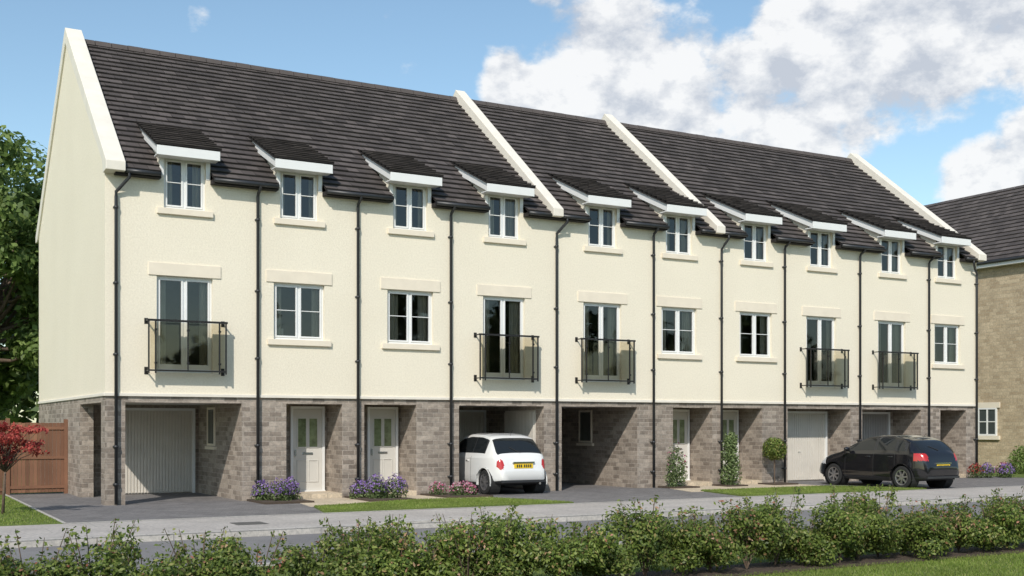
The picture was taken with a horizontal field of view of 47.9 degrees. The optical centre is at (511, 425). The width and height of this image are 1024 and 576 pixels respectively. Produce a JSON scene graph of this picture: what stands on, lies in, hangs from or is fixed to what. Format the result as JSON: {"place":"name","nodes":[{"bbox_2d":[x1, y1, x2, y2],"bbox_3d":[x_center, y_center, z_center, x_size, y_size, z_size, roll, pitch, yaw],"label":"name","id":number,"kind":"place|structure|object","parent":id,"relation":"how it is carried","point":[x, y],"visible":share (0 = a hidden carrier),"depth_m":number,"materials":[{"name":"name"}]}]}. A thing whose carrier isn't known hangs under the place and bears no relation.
{"place":"outdoors","nodes":[
{"label":"outdoors","id":0,"kind":"place"},
{"bbox_2d":[0,495,62,525],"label":"lawn","id":1,"kind":"structure","parent":0,"point":[36,521],"depth_m":23.48,"materials":[{"name":"green plant"}]},
{"bbox_2d":[0,420,4,494],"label":"wooden fence","id":2,"kind":"object","parent":1,"relation":"on","point":[1,488],"visible":0.34,"depth_m":31.50,"materials":[{"name":"brown wood"}]},
{"bbox_2d":[0,420,49,513],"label":"maple tree","id":3,"kind":"object","parent":1,"relation":"on","point":[14,435],"visible":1,"depth_m":24.70,"materials":[{"name":"red plant"}]},
{"bbox_2d":[2,455,63,493],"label":"back garden lawn","id":4,"kind":"structure","parent":0,"point":[21,484],"depth_m":33.71,"materials":[{"name":"plant"}]},
{"bbox_2d":[0,280,38,391],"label":"broadleaf tree","id":5,"kind":"object","parent":4,"relation":"on","point":[10,332],"depth_m":49.35,"materials":[{"name":"green plant"}]},
{"bbox_2d":[0,125,46,419],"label":"broadleaf tree","id":6,"kind":"object","parent":4,"relation":"on","point":[19,271],"visible":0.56,"depth_m":43.15,"materials":[{"name":"green plant"}]},
{"bbox_2d":[300,495,478,506],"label":"garden path","id":7,"kind":"structure","parent":0,"point":[323,501],"depth_m":29.15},
{"bbox_2d":[344,495,413,501],"bbox_3d":[-3.446,1.885,29.793,1.250,0.070,1.880,0,0,-29],"label":"flower bed","id":8,"kind":"object","parent":7,"relation":"on","point":[375,499],"visible":0.46,"depth_m":29.29,"materials":[{"name":"soil"}]},
{"bbox_2d":[349,480,368,498],"bbox_3d":[-3.926,1.652,29.750,0.607,0.528,0.511,0,0,-29],"label":"lavender plant","id":9,"kind":"object","parent":8,"relation":"on","point":[359,491],"visible":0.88,"depth_m":29.67,"materials":[{"name":"purple plant"}]},
{"bbox_2d":[365,473,387,497],"bbox_3d":[-3.457,1.565,29.466,0.633,0.731,0.520,0,0,-13],"label":"lavender plant","id":10,"kind":"object","parent":8,"relation":"on","point":[377,490],"visible":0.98,"depth_m":29.38,"materials":[{"name":"purple plant"}]},
{"bbox_2d":[383,472,408,497],"bbox_3d":[-2.969,1.560,29.624,0.709,0.725,0.571,0,0,-29],"label":"lavender plant","id":11,"kind":"object","parent":8,"relation":"on","point":[395,489],"visible":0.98,"depth_m":29.54,"materials":[{"name":"purple plant"}]},
{"bbox_2d":[420,493,492,497],"bbox_3d":[-1.499,1.885,31.073,1.400,0.070,1.600,0,0,-29],"label":"flower bed","id":12,"kind":"object","parent":7,"relation":"on","point":[447,495],"visible":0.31,"depth_m":30.55,"materials":[{"name":"soil"}]},
{"bbox_2d":[428,481,447,494],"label":"flowering plant","id":13,"kind":"object","parent":12,"relation":"on","point":[437,490],"visible":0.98,"depth_m":30.95,"materials":[{"name":"pink plant"}]},
{"bbox_2d":[448,481,467,494],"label":"flowering plant","id":14,"kind":"object","parent":12,"relation":"on","point":[457,491],"visible":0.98,"depth_m":30.69,"materials":[{"name":"pink plant"}]},
{"bbox_2d":[454,480,472,490],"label":"flowering plant","id":15,"kind":"object","parent":12,"relation":"on","point":[467,483],"visible":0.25,"depth_m":31.26,"materials":[{"name":"pink plant"}]},
{"bbox_2d":[461,484,477,494],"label":"flowering plant","id":16,"kind":"object","parent":12,"relation":"on","point":[470,490],"visible":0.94,"depth_m":30.75,"materials":[{"name":"pink plant"}]},
{"bbox_2d":[314,496,573,512],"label":"lawn","id":17,"kind":"structure","parent":0,"point":[432,507],"depth_m":26.66,"materials":[{"name":"green plant"}]},
{"bbox_2d":[0,500,1022,573],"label":"road","id":18,"kind":"structure","parent":0,"point":[151,549],"depth_m":19.96,"materials":[{"name":"grey asphalt"}]},
{"bbox_2d":[382,514,546,528],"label":"raised kerb","id":19,"kind":"structure","parent":18,"relation":"on","point":[427,523],"depth_m":22.74,"materials":[{"name":"concrete"}]},
{"bbox_2d":[0,486,1023,540],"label":"pavement","id":20,"kind":"structure","parent":0,"point":[46,531],"depth_m":24.66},
{"bbox_2d":[231,521,267,524],"bbox_3d":[-5.101,1.906,22.388,0.600,0.028,0.600,0,0,-29],"label":"inspection cover","id":21,"kind":"object","parent":20,"relation":"on","point":[247,523],"visible":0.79,"depth_m":22.30,"materials":[{"name":"metal"}]},
{"bbox_2d":[0,0,1023,422],"label":"sky","id":22,"kind":"structure","parent":0,"point":[929,93],"materials":[{"name":"blue"}]},
{"bbox_2d":[9,476,1023,522],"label":"driveway","id":23,"kind":"structure","parent":0,"point":[68,508],"depth_m":29.28,"materials":[{"name":"grey asphalt"}]},
{"bbox_2d":[5,418,67,494],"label":"wooden gate","id":24,"kind":"structure","parent":23,"relation":"on","point":[36,474],"depth_m":32.04,"materials":[{"name":"brown wood"}]},
{"bbox_2d":[247,498,313,504],"bbox_3d":[-5.771,1.885,28.724,1.250,0.070,1.500,0,0,-29],"label":"flower bed","id":25,"kind":"object","parent":23,"relation":"on","point":[272,501],"visible":0.69,"depth_m":28.19,"materials":[{"name":"soil"}]},
{"bbox_2d":[250,480,272,499],"bbox_3d":[-6.231,1.608,28.752,0.631,0.623,0.491,0,0,-29],"label":"lavender plant","id":26,"kind":"object","parent":25,"relation":"on","point":[262,494],"visible":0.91,"depth_m":28.66,"materials":[{"name":"purple plant"}]},
{"bbox_2d":[268,477,295,500],"bbox_3d":[-5.707,1.596,28.573,0.684,0.688,0.574,0,0,-29],"label":"lavender plant","id":27,"kind":"object","parent":25,"relation":"on","point":[284,493],"visible":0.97,"depth_m":28.48,"materials":[{"name":"purple plant"}]},
{"bbox_2d":[281,476,300,498],"bbox_3d":[-5.564,1.593,29.067,0.603,0.680,0.480,0,0,-29],"label":"lavender plant","id":28,"kind":"object","parent":25,"relation":"on","point":[295,490],"visible":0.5,"depth_m":29.01,"materials":[{"name":"purple plant"}]},
{"bbox_2d":[459,430,546,494],"bbox_3d":[-0.663,1.046,33.460,2.281,1.843,4.065,0,0,-29],"label":"white car","id":29,"kind":"object","parent":23,"relation":"on","point":[491,463],"visible":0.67,"depth_m":31.97,"materials":[{"name":"paint"}]},
{"bbox_2d":[819,434,959,487],"bbox_3d":[11.767,1.098,36.252,2.304,1.736,4.430,0,0,-29],"label":"black car","id":30,"kind":"object","parent":23,"relation":"on","point":[904,461],"visible":0.99,"depth_m":34.99,"materials":[{"name":"paint"}]},
{"bbox_2d":[967,462,983,477],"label":"flowering plant","id":31,"kind":"object","parent":23,"relation":"on","point":[975,467],"visible":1,"depth_m":41.63,"materials":[{"name":"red plant"}]},
{"bbox_2d":[980,462,994,477],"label":"flowering plant","id":32,"kind":"object","parent":23,"relation":"on","point":[986,467],"visible":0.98,"depth_m":41.77,"materials":[{"name":"purple plant"}]},
{"bbox_2d":[994,462,1009,476],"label":"flowering plant","id":33,"kind":"object","parent":23,"relation":"on","point":[997,470],"visible":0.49,"depth_m":42.39,"materials":[{"name":"plant"}]},
{"bbox_2d":[999,462,1015,477],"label":"flowering plant","id":34,"kind":"object","parent":23,"relation":"on","point":[1006,468],"visible":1,"depth_m":41.86,"materials":[{"name":"purple plant"}]},
{"bbox_2d":[99,529,1023,575],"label":"grass verge","id":35,"kind":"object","parent":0,"point":[638,569],"depth_m":15.70,"materials":[{"name":"green plant"}]},
{"bbox_2d":[602,543,1023,575],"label":"hedge soil","id":36,"kind":"structure","parent":35,"relation":"on","point":[737,569],"depth_m":15.98,"materials":[{"name":"brown soil"}]},
{"bbox_2d":[0,484,1023,575],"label":"hedge","id":37,"kind":"object","parent":36,"relation":"on","point":[503,549],"visible":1,"depth_m":13.87,"materials":[{"name":"green plant"}]},
{"bbox_2d":[706,551,1023,575],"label":"grass","id":38,"kind":"structure","parent":35,"relation":"on","point":[959,561],"depth_m":15.42,"materials":[{"name":"green plant"}]},
{"bbox_2d":[670,484,822,491],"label":"garden path","id":39,"kind":"structure","parent":0,"point":[721,487],"depth_m":35.28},
{"bbox_2d":[658,485,699,488],"bbox_3d":[5.101,1.885,35.250,1.000,0.070,0.800,0,0,-29],"label":"flower bed","id":40,"kind":"object","parent":39,"relation":"on","point":[680,486],"visible":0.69,"depth_m":35.06,"materials":[{"name":"soil"}]},
{"bbox_2d":[663,438,687,486],"bbox_3d":[4.988,1.160,35.140,0.798,1.546,0.648,0,0,-29],"label":"rose shrub","id":41,"kind":"object","parent":40,"relation":"on","point":[675,474],"visible":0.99,"depth_m":35.06,"materials":[{"name":"green plant"}]},
{"bbox_2d":[712,484,747,486],"bbox_3d":[6.843,1.885,36.231,0.800,0.070,0.800,0,0,-29],"label":"flower bed","id":42,"kind":"object","parent":39,"relation":"on","point":[729,485],"visible":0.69,"depth_m":35.97,"materials":[{"name":"soil"}]},
{"bbox_2d":[718,431,742,484],"bbox_3d":[6.848,1.044,36.169,0.769,1.790,0.757,0,0,-29],"label":"climbing shrub","id":43,"kind":"object","parent":42,"relation":"on","point":[731,467],"visible":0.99,"depth_m":36.04,"materials":[{"name":"green plant"}]},
{"bbox_2d":[758,482,798,484],"bbox_3d":[8.586,1.885,37.213,1.000,0.070,0.800,0,0,-29],"label":"flower bed","id":44,"kind":"object","parent":39,"relation":"on","point":[778,483],"visible":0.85,"depth_m":36.94,"materials":[{"name":"soil"}]},
{"bbox_2d":[761,437,787,482],"bbox_3d":[8.438,1.126,37.067,0.877,1.547,0.868,0,0,-29],"label":"topiary tree","id":45,"kind":"object","parent":44,"relation":"on","point":[771,446],"visible":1,"depth_m":36.88,"materials":[{"name":"green plant"}]},
{"bbox_2d":[701,485,926,495],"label":"lawn","id":46,"kind":"structure","parent":0,"point":[803,493],"depth_m":32.66,"materials":[{"name":"green plant"}]},
{"bbox_2d":[977,263,1023,466],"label":"walls","id":47,"kind":"structure","parent":0,"point":[1001,334],"depth_m":51.37,"materials":[{"name":"brick"}]},
{"bbox_2d":[925,191,1023,258],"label":"roof base","id":48,"kind":"object","parent":47,"relation":"on","point":[975,212],"depth_m":55.28,"materials":[{"name":"grey tile"}]},
{"bbox_2d":[924,185,1023,260],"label":"roof tiles","id":49,"kind":"object","parent":48,"relation":"on","point":[974,205],"visible":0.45,"depth_m":54.85,"materials":[{"name":"grey tile"}]},
{"bbox_2d":[926,187,1023,260],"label":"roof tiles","id":50,"kind":"object","parent":48,"relation":"attached to","point":[987,221],"visible":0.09,"depth_m":54.83,"materials":[{"name":"grey tile"}]},
{"bbox_2d":[978,402,999,439],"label":"sills","id":51,"kind":"structure","parent":47,"relation":"attached to","point":[988,404],"depth_m":51.90,"materials":[{"name":"stone"}]},
{"bbox_2d":[978,408,996,435],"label":"window frames","id":52,"kind":"structure","parent":51,"relation":"attached to","point":[987,421],"depth_m":51.98,"materials":[{"name":"white plastic"}]},
{"bbox_2d":[979,409,994,433],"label":"window panes","id":53,"kind":"object","parent":52,"relation":"in","point":[991,425],"visible":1,"depth_m":51.98,"materials":[{"name":"grey glass"}]},
{"bbox_2d":[977,259,1023,269],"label":"eaves fascia","id":54,"kind":"structure","parent":47,"relation":"attached to","point":[1004,263],"depth_m":51.14,"materials":[{"name":"white plastic"}]},
{"bbox_2d":[977,256,1023,264],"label":"gutters","id":55,"kind":"object","parent":54,"relation":"attached to","point":[1000,260],"visible":0.19,"depth_m":50.90,"materials":[{"name":"black plastic"}]},
{"bbox_2d":[978,467,1023,477],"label":"lawn","id":56,"kind":"structure","parent":0,"point":[1021,475],"depth_m":44.62,"materials":[{"name":"green plant"}]},
{"bbox_2d":[1005,445,1023,473],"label":"round shrub","id":57,"kind":"object","parent":56,"relation":"on","point":[1019,464],"visible":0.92,"depth_m":45.10,"materials":[{"name":"green plant"}]},
{"label":"ground","id":58,"kind":"structure","parent":0,"visible":0},
{"bbox_2d":[0,371,38,424],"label":"distant trees","id":59,"kind":"object","parent":58,"relation":"on","point":[27,402],"visible":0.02,"depth_m":111.02,"materials":[{"name":"green plant"}]},
{"bbox_2d":[5,494,65,523],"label":"edging kerb","id":60,"kind":"structure","parent":58,"relation":"on","point":[61,521],"depth_m":25.55,"materials":[{"name":"concrete"}]},
{"bbox_2d":[101,530,818,575],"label":"kerb","id":61,"kind":"structure","parent":58,"relation":"on","point":[267,564],"depth_m":15.90,"materials":[{"name":"concrete"}]},
{"bbox_2d":[36,28,986,505],"bbox_3d":[0.830,-4.606,40.060,30.820,13.212,12.626,0,0,-29],"label":"terraced house row","id":62,"kind":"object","parent":58,"relation":"on","point":[312,284],"visible":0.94,"depth_m":33.24,"materials":[{"name":"paint"}]},
{"bbox_2d":[125,410,191,493],"bbox_3d":[-10.031,0.730,32.079,2.280,2.300,0.065,0,0,-29],"label":"garage door","id":63,"kind":"structure","parent":62,"relation":"in","point":[158,444],"depth_m":32.17,"materials":[{"name":"metal"}]},
{"bbox_2d":[205,407,593,449],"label":"carport side windows","id":64,"kind":"structure","parent":62,"relation":"in","point":[584,443],"depth_m":31.78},
{"bbox_2d":[459,412,483,485],"bbox_3d":[-1.930,0.730,35.608,2.400,2.300,0.065,0,0,-29],"label":"garage door","id":65,"kind":"structure","parent":62,"relation":"in","point":[470,423],"depth_m":35.95,"materials":[{"name":"metal"}]},
{"bbox_2d":[293,409,735,489],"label":"front door leaves","id":66,"kind":"structure","parent":62,"relation":"in","point":[307,469],"depth_m":31.94,"materials":[{"name":"white wood"}]},
{"bbox_2d":[504,410,535,488],"bbox_3d":[0.228,0.715,34.577,0.048,2.330,1.810,0,0,-29],"label":"garage door","id":67,"kind":"structure","parent":62,"relation":"in","point":[521,422],"depth_m":34.49,"materials":[{"name":"metal"}]},
{"bbox_2d":[157,158,957,388],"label":"window frames","id":68,"kind":"structure","parent":62,"relation":"in","point":[183,366],"depth_m":32.81,"materials":[{"name":"white plastic"}]},
{"bbox_2d":[788,413,824,480],"bbox_3d":[9.812,0.730,39.467,2.450,2.300,0.065,0,0,-29],"label":"garage door","id":69,"kind":"structure","parent":62,"relation":"in","point":[806,431],"depth_m":39.63,"materials":[{"name":"metal"}]},
{"bbox_2d":[862,414,887,439],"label":"garage door","id":70,"kind":"structure","parent":62,"relation":"in","point":[873,425],"depth_m":41.66,"materials":[{"name":"grey metal"}]},
{"bbox_2d":[0,495,1023,548],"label":"kerb","id":71,"kind":"structure","parent":58,"relation":"on","point":[244,533],"depth_m":21.19,"materials":[{"name":"concrete"}]},
{"bbox_2d":[66,486,1013,523],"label":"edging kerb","id":72,"kind":"structure","parent":58,"relation":"on","point":[494,506],"depth_m":26.60,"materials":[{"name":"concrete"}]}
]}

